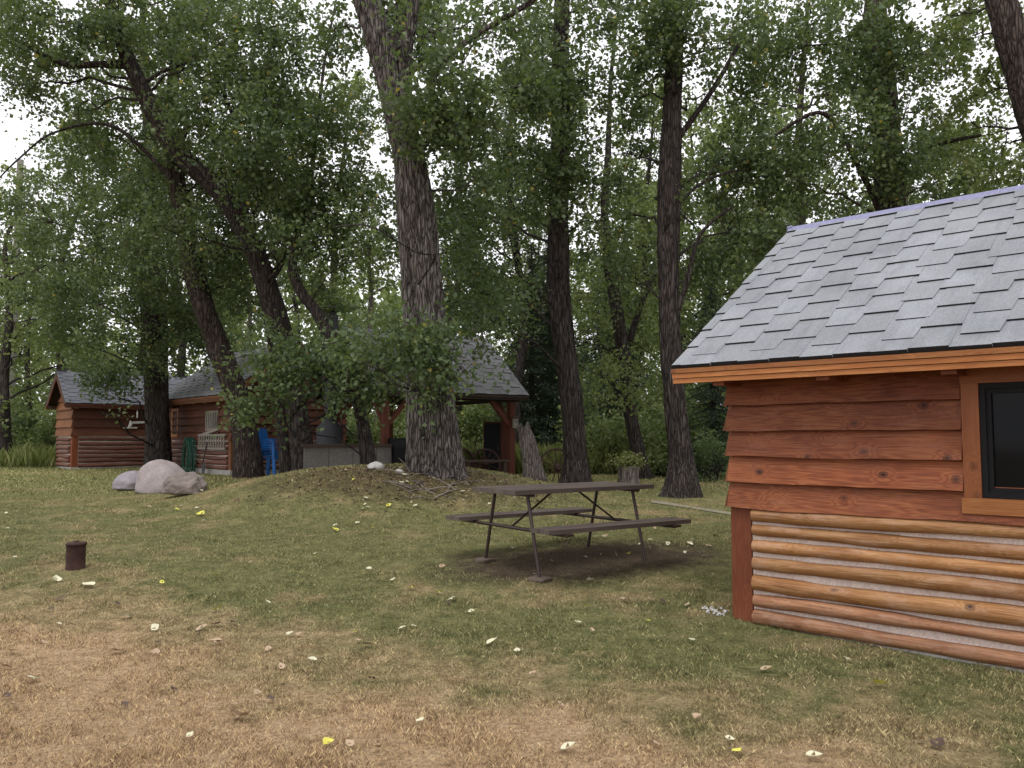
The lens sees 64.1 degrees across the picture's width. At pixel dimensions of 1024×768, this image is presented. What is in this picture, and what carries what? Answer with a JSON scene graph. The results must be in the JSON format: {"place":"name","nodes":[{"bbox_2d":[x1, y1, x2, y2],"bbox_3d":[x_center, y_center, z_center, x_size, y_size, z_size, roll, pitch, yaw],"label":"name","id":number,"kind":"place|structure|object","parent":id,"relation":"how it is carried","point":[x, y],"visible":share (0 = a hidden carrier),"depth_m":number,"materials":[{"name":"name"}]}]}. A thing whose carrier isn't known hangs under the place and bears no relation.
{"place":"outdoors","nodes":[
{"label":"outdoors","id":0,"kind":"place"},
{"bbox_2d":[0,438,57,467],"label":"tall grass","id":1,"kind":"structure","parent":0,"point":[39,455],"depth_m":25.30,"materials":[{"name":"green plant"}]},
{"bbox_2d":[0,437,1023,767],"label":"ground","id":2,"kind":"structure","parent":0,"point":[548,731],"depth_m":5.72,"materials":[{"name":"plant"}]},
{"bbox_2d":[0,206,49,415],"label":"woodland tree","id":3,"kind":"object","parent":2,"relation":"on","point":[12,368],"visible":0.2,"depth_m":35.08,"materials":[{"name":"green plant"}]},
{"bbox_2d":[10,394,48,445],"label":"shrub","id":4,"kind":"object","parent":2,"relation":"on","point":[19,421],"visible":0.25,"depth_m":29.38,"materials":[{"name":"green plant"}]},
{"bbox_2d":[4,159,56,433],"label":"utility pole","id":5,"kind":"object","parent":2,"relation":"on","point":[15,315],"visible":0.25,"depth_m":40.30,"materials":[{"name":"brown wood"}]},
{"bbox_2d":[10,394,56,448],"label":"shrub","id":6,"kind":"object","parent":2,"relation":"on","point":[36,430],"visible":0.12,"depth_m":30.61,"materials":[{"name":"green plant"}]},
{"bbox_2d":[12,408,56,450],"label":"shrub","id":7,"kind":"object","parent":2,"relation":"on","point":[36,441],"visible":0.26,"depth_m":29.24,"materials":[{"name":"green plant"}]},
{"bbox_2d":[0,232,81,420],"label":"woodland tree","id":8,"kind":"object","parent":2,"relation":"on","point":[27,384],"visible":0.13,"depth_m":37.92,"materials":[{"name":"green plant"}]},
{"bbox_2d":[0,96,125,396],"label":"woodland tree","id":9,"kind":"object","parent":2,"relation":"on","point":[41,365],"visible":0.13,"depth_m":32.26,"materials":[{"name":"green plant"}]},
{"bbox_2d":[0,161,126,465],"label":"woodland tree","id":10,"kind":"object","parent":2,"relation":"on","point":[8,341],"visible":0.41,"depth_m":26.98,"materials":[{"name":"green plant"}]},
{"bbox_2d":[65,540,86,570],"bbox_3d":[-4.165,1.633,7.809,0.186,0.275,0.186,1,-4,-20],"label":"rusty tin","id":11,"kind":"object","parent":2,"relation":"on","point":[75,554],"visible":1,"depth_m":7.74,"materials":[{"name":"metal"}]},
{"bbox_2d":[68,232,139,367],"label":"woodland tree","id":12,"kind":"object","parent":2,"relation":"on","point":[112,350],"visible":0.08,"depth_m":44.23,"materials":[{"name":"green plant"}]},
{"bbox_2d":[45,370,188,468],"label":"shed","id":13,"kind":"structure","parent":2,"relation":"on","point":[86,438],"depth_m":24.52,"materials":[{"name":"brown wood"}]},
{"bbox_2d":[83,205,165,372],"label":"woodland tree","id":14,"kind":"object","parent":2,"relation":"on","point":[140,357],"visible":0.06,"depth_m":36.66,"materials":[{"name":"green plant"}]},
{"bbox_2d":[112,471,138,489],"bbox_3d":[-6.902,1.747,14.834,0.557,0.353,0.569,-2,-4,28],"label":"boulder","id":15,"kind":"object","parent":2,"relation":"on","point":[125,481],"visible":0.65,"depth_m":14.60,"materials":[{"name":"grey stone"}]},
{"bbox_2d":[0,8,265,464],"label":"cottonwood tree","id":16,"kind":"object","parent":2,"relation":"on","point":[155,352],"visible":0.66,"depth_m":21.08,"materials":[{"name":"green plant"}]},
{"bbox_2d":[135,459,184,493],"bbox_3d":[-6.103,1.640,14.327,0.923,0.636,0.870,1,-4,-11],"label":"boulder","id":17,"kind":"object","parent":2,"relation":"on","point":[153,475],"visible":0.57,"depth_m":14.02,"materials":[{"name":"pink stone"}]},
{"bbox_2d":[98,116,237,376],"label":"woodland tree","id":18,"kind":"object","parent":2,"relation":"on","point":[182,357],"visible":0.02,"depth_m":32.08,"materials":[{"name":"green plant"}]},
{"bbox_2d":[10,0,328,477],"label":"cottonwood tree","id":19,"kind":"object","parent":2,"relation":"on","point":[247,458],"visible":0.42,"depth_m":18.77,"materials":[{"name":"green plant"}]},
{"bbox_2d":[162,472,207,494],"bbox_3d":[-5.046,1.533,12.631,0.677,0.355,0.583,2,-4,-23],"label":"boulder","id":20,"kind":"object","parent":2,"relation":"on","point":[184,483],"visible":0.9,"depth_m":12.45,"materials":[{"name":"stone"}]},
{"bbox_2d":[0,0,429,470],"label":"cottonwood tree","id":21,"kind":"object","parent":2,"relation":"on","point":[115,25],"visible":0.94,"depth_m":15.13,"materials":[{"name":"green plant"}]},
{"bbox_2d":[151,18,362,473],"bbox_3d":[-5.647,-3.766,18.769,5.213,12.088,4.065,0,-4,0],"label":"slender tree","id":22,"kind":"object","parent":2,"relation":"on","point":[284,458],"visible":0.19,"depth_m":17.89,"materials":[{"name":"green plant"}]},
{"bbox_2d":[169,341,346,475],"bbox_3d":[-7.089,0.846,22.597,3.851,3.713,4.937,3,-5,-42],"label":"log cabin","id":23,"kind":"object","parent":2,"relation":"on","point":[191,402],"visible":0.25,"depth_m":21.32,"materials":[{"name":"brown wood"}]},
{"bbox_2d":[171,408,179,436],"bbox_3d":[-9.343,1.076,22.727,0.095,0.790,0.534,3,-5,-42],"label":"window","id":24,"kind":"structure","parent":23,"relation":"in","point":[175,410],"depth_m":22.70,"materials":[{"name":"brown wood"}]},
{"bbox_2d":[181,437,196,471],"bbox_3d":[-8.589,1.986,21.450,0.462,1.177,0.790,3,-5,-42],"label":"garden hose","id":25,"kind":"object","parent":23,"relation":"attached to","point":[191,461],"visible":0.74,"depth_m":21.38,"materials":[{"name":"rubber"}]},
{"bbox_2d":[197,434,225,449],"bbox_3d":[-7.577,1.457,20.607,0.030,0.390,1.720,3,-5,-42],"label":"railing","id":26,"kind":"object","parent":23,"relation":"attached to","point":[210,441],"visible":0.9,"depth_m":20.59,"materials":[{"name":"wood"}]},
{"bbox_2d":[203,408,220,432],"bbox_3d":[-7.630,0.936,20.830,0.095,0.640,0.994,3,-5,-42],"label":"window","id":27,"kind":"structure","parent":23,"relation":"in","point":[210,419],"depth_m":20.79,"materials":[{"name":"white wood"}]},
{"bbox_2d":[210,230,314,351],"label":"woodland tree","id":28,"kind":"object","parent":2,"relation":"on","point":[251,322],"visible":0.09,"depth_m":33.72,"materials":[{"name":"green plant"}]},
{"bbox_2d":[259,436,277,475],"bbox_3d":[-5.694,1.715,19.335,0.652,0.967,0.622,-1,-4,18],"label":"plastic chair","id":29,"kind":"object","parent":2,"relation":"on","point":[269,458],"visible":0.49,"depth_m":19.50,"materials":[{"name":"plastic"}]},
{"bbox_2d":[258,433,277,473],"bbox_3d":[-5.706,1.654,19.349,0.652,0.967,0.622,-1,-4,18],"label":"plastic chair","id":30,"kind":"object","parent":29,"relation":"on","point":[264,434],"visible":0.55,"depth_m":19.08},
{"bbox_2d":[258,431,277,471],"bbox_3d":[-5.718,1.592,19.364,0.652,0.967,0.622,-1,-4,18],"label":"plastic chair","id":31,"kind":"object","parent":30,"relation":"on","point":[276,453],"visible":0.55,"depth_m":19.14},
{"bbox_2d":[259,428,277,468],"bbox_3d":[-5.730,1.531,19.378,0.652,0.967,0.622,-1,-4,18],"label":"plastic chair","id":32,"kind":"object","parent":31,"relation":"on","point":[264,429],"visible":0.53,"depth_m":19.15,"materials":[{"name":"plastic"}]},
{"bbox_2d":[252,200,328,338],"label":"woodland tree","id":33,"kind":"object","parent":2,"relation":"on","point":[295,320],"visible":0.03,"depth_m":42.69,"materials":[{"name":"brown plant"}]},
{"bbox_2d":[206,8,405,464],"bbox_3d":[-3.334,-3.359,15.083,4.547,10.323,4.518,0,-4,0],"label":"crooked tree","id":34,"kind":"object","parent":2,"relation":"on","point":[291,359],"visible":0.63,"depth_m":14.05,"materials":[{"name":"green plant"}]},
{"bbox_2d":[250,62,398,357],"bbox_3d":[-6.695,-4.954,31.929,6.693,16.304,6.609,-3,-5,40],"label":"woodland tree","id":35,"kind":"object","parent":2,"relation":"on","point":[346,283],"visible":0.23,"depth_m":31.46,"materials":[{"name":"green plant"}]},
{"bbox_2d":[301,444,391,468],"bbox_3d":[-3.368,1.683,16.826,2.100,0.900,0.680,2,-4,-30],"label":"grey counter","id":36,"kind":"object","parent":2,"relation":"on","point":[322,455],"visible":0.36,"depth_m":16.40,"materials":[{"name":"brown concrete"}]},
{"bbox_2d":[316,306,342,443],"bbox_3d":[-4.142,0.189,18.628,0.600,3.920,0.600,1,-4,-20],"label":"stove","id":37,"kind":"object","parent":36,"relation":"on","point":[335,429],"visible":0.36,"depth_m":18.43,"materials":[{"name":"metal"}]},
{"bbox_2d":[345,418,356,443],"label":"shrub","id":38,"kind":"object","parent":2,"relation":"on","point":[351,431],"visible":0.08,"depth_m":23.66,"materials":[{"name":"green plant"}]},
{"bbox_2d":[0,463,729,493],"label":"lawn grass","id":39,"kind":"structure","parent":2,"relation":"on","point":[3,478],"depth_m":17.81,"materials":[{"name":"plant"}]},
{"bbox_2d":[338,194,404,443],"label":"woodland tree","id":40,"kind":"object","parent":2,"relation":"on","point":[376,251],"visible":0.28,"depth_m":33.25,"materials":[{"name":"green plant"}]},
{"bbox_2d":[345,408,401,443],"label":"shrub","id":41,"kind":"object","parent":2,"relation":"on","point":[353,418],"visible":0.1,"depth_m":24.68,"materials":[{"name":"green plant"}]},
{"bbox_2d":[0,223,750,442],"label":"woods","id":42,"kind":"object","parent":2,"relation":"on","point":[384,296],"visible":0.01,"depth_m":54.76,"materials":[{"name":"green plant"}]},
{"bbox_2d":[346,409,406,443],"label":"shrub","id":43,"kind":"object","parent":2,"relation":"on","point":[374,429],"visible":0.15,"depth_m":24.57,"materials":[{"name":"green plant"}]},
{"bbox_2d":[369,405,406,443],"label":"shrub","id":44,"kind":"object","parent":2,"relation":"on","point":[399,429],"visible":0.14,"depth_m":25.25,"materials":[{"name":"green plant"}]},
{"bbox_2d":[388,438,405,463],"bbox_3d":[-2.308,1.600,17.232,0.600,0.920,0.500,3,-5,-34],"label":"black grill","id":45,"kind":"object","parent":2,"relation":"on","point":[399,447],"visible":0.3,"depth_m":16.97,"materials":[{"name":"metal"}]},
{"bbox_2d":[180,463,639,532],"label":"bark litter","id":46,"kind":"object","parent":2,"relation":"on","point":[397,476],"visible":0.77,"depth_m":11.85,"materials":[{"name":"plant"}]},
{"bbox_2d":[313,326,528,473],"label":"pavilion","id":47,"kind":"structure","parent":2,"relation":"on","point":[483,393],"depth_m":18.91,"materials":[{"name":"grey wood"}]},
{"bbox_2d":[279,0,599,479],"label":"cottonwood tree","id":48,"kind":"object","parent":2,"relation":"on","point":[432,377],"visible":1,"depth_m":12.26,"materials":[{"name":"green plant"}]},
{"bbox_2d":[394,197,488,395],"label":"woodland tree","id":49,"kind":"object","parent":2,"relation":"on","point":[442,264],"visible":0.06,"depth_m":32.95,"materials":[{"name":"green plant"}]},
{"bbox_2d":[371,134,526,433],"bbox_3d":[-1.953,-3.480,27.359,5.150,12.741,5.140,-3,-5,37],"label":"woodland tree","id":50,"kind":"object","parent":2,"relation":"on","point":[459,408],"visible":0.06,"depth_m":27.63,"materials":[{"name":"green plant"}]},
{"bbox_2d":[456,405,487,446],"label":"shrub","id":51,"kind":"object","parent":2,"relation":"on","point":[475,418],"visible":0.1,"depth_m":25.87,"materials":[{"name":"green plant"}]},
{"bbox_2d":[441,219,520,438],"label":"woodland tree","id":52,"kind":"object","parent":2,"relation":"on","point":[496,342],"visible":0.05,"depth_m":38.75,"materials":[{"name":"green plant"}]},
{"bbox_2d":[474,557,495,562],"bbox_3d":[-0.269,1.742,8.112,0.190,0.036,0.169,-3,-5,38],"label":"stone pad","id":53,"kind":"object","parent":2,"relation":"on","point":[483,559],"visible":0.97,"depth_m":8.06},
{"bbox_2d":[470,448,500,470],"bbox_3d":[-0.622,1.881,19.318,0.720,0.720,0.180,1,-14,-10],"label":"wagon wheel","id":54,"kind":"object","parent":2,"relation":"on","point":[485,464],"visible":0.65,"depth_m":19.33,"materials":[{"name":"brown wood"}]},
{"bbox_2d":[464,460,509,472],"bbox_3d":[-0.564,1.851,17.514,1.000,0.440,0.395,1,-4,-10],"label":"bench","id":55,"kind":"object","parent":2,"relation":"on","point":[503,466],"visible":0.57,"depth_m":17.38,"materials":[{"name":"brown wood"}]},
{"bbox_2d":[483,422,506,471],"bbox_3d":[-0.346,1.591,20.129,0.640,1.320,0.609,-1,-4,8],"label":"tall cabinet","id":56,"kind":"object","parent":2,"relation":"on","point":[495,436],"visible":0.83,"depth_m":19.88,"materials":[{"name":"black wood"}]},
{"bbox_2d":[456,400,546,447],"bbox_3d":[-0.629,1.646,25.889,3.406,2.744,3.158,2,-4,-24],"label":"shrub","id":57,"kind":"object","parent":2,"relation":"on","point":[481,422],"visible":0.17,"depth_m":25.72,"materials":[{"name":"green plant"}]},
{"bbox_2d":[457,159,547,381],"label":"woodland tree","id":58,"kind":"object","parent":2,"relation":"on","point":[521,249],"visible":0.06,"depth_m":30.59,"materials":[{"name":"green plant"}]},
{"bbox_2d":[476,243,562,446],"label":"spruce tree","id":59,"kind":"object","parent":2,"relation":"on","point":[530,409],"visible":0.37,"depth_m":25.91,"materials":[{"name":"green plant"}]},
{"bbox_2d":[435,1,614,446],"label":"woodland tree","id":60,"kind":"object","parent":2,"relation":"on","point":[520,363],"visible":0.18,"depth_m":24.96,"materials":[{"name":"green plant"}]},
{"bbox_2d":[516,422,547,481],"bbox_3d":[0.429,1.389,15.741,0.625,1.320,0.597,3,-5,-38],"label":"broken snag","id":61,"kind":"object","parent":2,"relation":"on","point":[532,465],"visible":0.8,"depth_m":15.61,"materials":[{"name":"wood"}]},
{"bbox_2d":[527,575,551,582],"bbox_3d":[0.249,1.756,7.375,0.204,0.037,0.169,-3,-5,38],"label":"stone pad","id":62,"kind":"object","parent":2,"relation":"on","point":[536,578],"visible":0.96,"depth_m":7.32,"materials":[{"name":"stone"}]},
{"bbox_2d":[493,204,588,401],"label":"woodland tree","id":63,"kind":"object","parent":2,"relation":"on","point":[536,230],"visible":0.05,"depth_m":36.34,"materials":[{"name":"green plant"}]},
{"bbox_2d":[431,0,660,482],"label":"cottonwood tree","id":64,"kind":"object","parent":2,"relation":"on","point":[562,172],"visible":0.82,"depth_m":15.04,"materials":[{"name":"green plant"}]},
{"bbox_2d":[541,448,563,480],"bbox_3d":[0.969,1.787,17.420,0.840,0.840,0.180,1,-12,-8],"label":"wagon wheel","id":65,"kind":"object","parent":2,"relation":"on","point":[557,467],"visible":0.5,"depth_m":17.40,"materials":[{"name":"brown wood"}]},
{"bbox_2d":[511,227,597,447],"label":"spruce tree","id":66,"kind":"object","parent":2,"relation":"on","point":[546,315],"visible":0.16,"depth_m":26.89,"materials":[{"name":"green plant"}]},
{"bbox_2d":[461,439,662,473],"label":"sunlit weeds","id":67,"kind":"object","parent":2,"relation":"on","point":[596,468],"visible":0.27,"depth_m":20.61,"materials":[{"name":"green plant"}]},
{"bbox_2d":[491,86,640,383],"bbox_3d":[1.841,-4.192,29.804,5.432,14.632,5.008,1,-4,-17],"label":"woodland tree","id":68,"kind":"object","parent":2,"relation":"on","point":[572,217],"visible":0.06,"depth_m":29.21,"materials":[{"name":"green plant"}]},
{"bbox_2d":[446,481,690,576],"bbox_3d":[0.530,1.405,8.145,1.740,0.779,1.800,3,-5,-35],"label":"picnic table","id":69,"kind":"object","parent":2,"relation":"on","point":[532,490],"visible":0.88,"depth_m":7.95,"materials":[{"name":"brown wood"}]},
{"bbox_2d":[548,399,628,447],"bbox_3d":[2.166,1.541,22.761,3.058,2.612,3.233,-3,-5,35],"label":"shrub","id":70,"kind":"object","parent":2,"relation":"on","point":[560,420],"visible":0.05,"depth_m":22.92,"materials":[{"name":"green plant"}]},
{"bbox_2d":[542,249,653,418],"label":"woodland tree","id":71,"kind":"object","parent":2,"relation":"on","point":[577,331],"visible":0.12,"depth_m":36.39,"materials":[{"name":"green plant"}]},
{"bbox_2d":[551,409,654,473],"bbox_3d":[2.340,1.559,20.991,2.620,2.111,2.429,1,-4,-19],"label":"shrub","id":72,"kind":"object","parent":2,"relation":"on","point":[608,433],"visible":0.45,"depth_m":20.57,"materials":[{"name":"green plant"}]},
{"bbox_2d":[555,228,658,445],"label":"spruce tree","id":73,"kind":"object","parent":2,"relation":"on","point":[597,375],"visible":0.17,"depth_m":23.98,"materials":[{"name":"green plant"}]},
{"bbox_2d":[555,382,664,444],"bbox_3d":[3.803,1.470,28.003,4.129,3.588,4.454,-3,-5,39],"label":"shrub","id":74,"kind":"object","parent":2,"relation":"on","point":[644,399],"visible":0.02,"depth_m":27.67,"materials":[{"name":"green plant"}]},
{"bbox_2d":[540,1,701,478],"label":"leaning tree","id":75,"kind":"object","parent":2,"relation":"on","point":[626,374],"visible":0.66,"depth_m":18.47,"materials":[{"name":"green plant"}]},
{"bbox_2d":[585,403,661,448],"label":"shrub","id":76,"kind":"object","parent":2,"relation":"on","point":[642,421],"visible":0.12,"depth_m":21.50,"materials":[{"name":"green plant"}]},
{"bbox_2d":[599,449,659,483],"bbox_3d":[2.193,1.619,15.553,1.015,0.777,0.968,3,-5,-35],"label":"planter stump","id":77,"kind":"object","parent":2,"relation":"on","point":[629,473],"visible":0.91,"depth_m":15.38,"materials":[{"name":"grey plant"}]},
{"bbox_2d":[580,158,690,399],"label":"woodland tree","id":78,"kind":"object","parent":2,"relation":"on","point":[658,375],"visible":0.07,"depth_m":32.43,"materials":[{"name":"green plant"}]},
{"bbox_2d":[569,72,706,394],"bbox_3d":[4.439,-3.843,26.390,5.423,13.379,5.492,2,-4,-23],"label":"woodland tree","id":79,"kind":"object","parent":2,"relation":"on","point":[658,102],"visible":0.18,"depth_m":26.36,"materials":[{"name":"green plant"}]},
{"bbox_2d":[597,369,699,434],"bbox_3d":[4.419,1.309,23.714,3.917,3.772,3.063,0,-4,5],"label":"shrub","id":80,"kind":"object","parent":2,"relation":"on","point":[655,402],"visible":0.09,"depth_m":23.63,"materials":[{"name":"green plant"}]},
{"bbox_2d":[618,403,690,448],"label":"shrub","id":81,"kind":"object","parent":2,"relation":"on","point":[656,410],"visible":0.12,"depth_m":22.36,"materials":[{"name":"green plant"}]},
{"bbox_2d":[613,396,700,476],"bbox_3d":[3.609,1.428,19.781,2.780,2.375,2.939,-1,-4,10],"label":"shrub","id":82,"kind":"object","parent":2,"relation":"on","point":[660,449],"visible":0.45,"depth_m":19.43,"materials":[{"name":"green plant"}]},
{"bbox_2d":[617,88,742,410],"bbox_3d":[6.153,-4.092,29.210,5.846,14.242,5.773,1,-4,-21],"label":"woodland tree","id":83,"kind":"object","parent":2,"relation":"on","point":[690,113],"visible":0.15,"depth_m":28.72,"materials":[{"name":"green plant"}]},
{"bbox_2d":[645,378,724,408],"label":"shrub","id":84,"kind":"object","parent":2,"relation":"on","point":[690,394],"visible":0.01,"depth_m":30.13,"materials":[{"name":"green plant"}]},
{"bbox_2d":[652,408,726,477],"bbox_3d":[4.446,1.439,20.009,2.780,2.375,2.939,4,-5,-45],"label":"shrub","id":85,"kind":"object","parent":2,"relation":"on","point":[694,431],"visible":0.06,"depth_m":19.58,"materials":[{"name":"green plant"}]},
{"bbox_2d":[663,269,728,478],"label":"spruce tree","id":86,"kind":"object","parent":2,"relation":"on","point":[711,393],"visible":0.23,"depth_m":18.94,"materials":[{"name":"green plant"}]},
{"bbox_2d":[663,426,729,482],"bbox_3d":[4.149,1.530,17.511,1.993,1.478,1.710,3,-5,-34],"label":"shrub","id":87,"kind":"object","parent":2,"relation":"on","point":[701,445],"visible":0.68,"depth_m":17.30,"materials":[{"name":"green plant"}]},
{"bbox_2d":[685,392,725,470],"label":"shrub","id":88,"kind":"object","parent":2,"relation":"on","point":[701,414],"visible":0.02,"depth_m":21.52,"materials":[{"name":"green plant"}]},
{"bbox_2d":[582,0,839,498],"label":"cottonwood tree","id":89,"kind":"object","parent":2,"relation":"on","point":[666,28],"visible":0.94,"depth_m":14.29,"materials":[{"name":"green plant"}]},
{"bbox_2d":[612,76,818,419],"bbox_3d":[5.617,-2.839,22.871,6.107,10.996,6.344,0,-4,7],"label":"woodland tree","id":90,"kind":"object","parent":2,"relation":"on","point":[684,313],"visible":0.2,"depth_m":22.27,"materials":[{"name":"green plant"}]},
{"bbox_2d":[680,188,751,394],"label":"woodland tree","id":91,"kind":"object","parent":2,"relation":"on","point":[698,218],"visible":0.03,"depth_m":36.12,"materials":[{"name":"green plant"}]},
{"bbox_2d":[685,84,838,296],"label":"woodland tree","id":92,"kind":"object","parent":2,"relation":"on","point":[753,150],"visible":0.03,"depth_m":30.44,"materials":[{"name":"green plant"}]},
{"bbox_2d":[682,0,895,280],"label":"woodland tree","id":93,"kind":"object","parent":2,"relation":"on","point":[800,103],"visible":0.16,"depth_m":24.52,"materials":[{"name":"green plant"}]},
{"bbox_2d":[671,185,1023,672],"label":"log cabin","id":94,"kind":"object","parent":2,"relation":"on","point":[866,370],"visible":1,"depth_m":5.67,"materials":[{"name":"wood"}]},
{"bbox_2d":[959,366,1023,516],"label":"window","id":95,"kind":"structure","parent":94,"relation":"in","point":[992,399],"depth_m":5.11,"materials":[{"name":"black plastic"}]},
{"bbox_2d":[807,173,921,222],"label":"woodland tree","id":96,"kind":"object","parent":2,"relation":"on","point":[839,212],"visible":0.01,"depth_m":26.29,"materials":[{"name":"green plant"}]},
{"bbox_2d":[717,0,1023,304],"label":"cottonwood tree","id":97,"kind":"object","parent":2,"relation":"on","point":[877,48],"visible":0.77,"depth_m":14.47,"materials":[{"name":"green plant"}]},
{"bbox_2d":[856,160,943,213],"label":"woodland tree","id":98,"kind":"object","parent":2,"relation":"on","point":[910,195],"visible":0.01,"depth_m":32.19,"materials":[{"name":"green plant"}]},
{"bbox_2d":[871,121,1007,204],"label":"woodland tree","id":99,"kind":"object","parent":2,"relation":"on","point":[941,185],"visible":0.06,"depth_m":26.79,"materials":[{"name":"green plant"}]},
{"bbox_2d":[870,0,1023,194],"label":"cottonwood tree","id":100,"kind":"object","parent":2,"relation":"on","point":[1006,21],"visible":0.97,"depth_m":13.43,"materials":[{"name":"green plant"}]},
{"bbox_2d":[906,101,1011,203],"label":"woodland tree","id":101,"kind":"object","parent":2,"relation":"on","point":[982,138],"visible":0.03,"depth_m":31.18,"materials":[{"name":"green plant"}]},
{"bbox_2d":[988,130,1023,187],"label":"woodland tree","id":102,"kind":"object","parent":2,"relation":"on","point":[1018,148],"visible":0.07,"depth_m":26.52,"materials":[{"name":"green plant"}]},
{"bbox_2d":[0,0,1023,420],"label":"sky","id":103,"kind":"structure","parent":0,"point":[14,125],"materials":[{"name":"white"}]},
{"bbox_2d":[651,500,730,514],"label":"path","id":104,"kind":"structure","parent":0,"point":[682,505],"depth_m":12.04,"materials":[{"name":"concrete"}]},
{"bbox_2d":[702,606,727,615],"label":"gravel","id":105,"kind":"structure","parent":0,"point":[715,611],"depth_m":6.40,"materials":[{"name":"gravel"}]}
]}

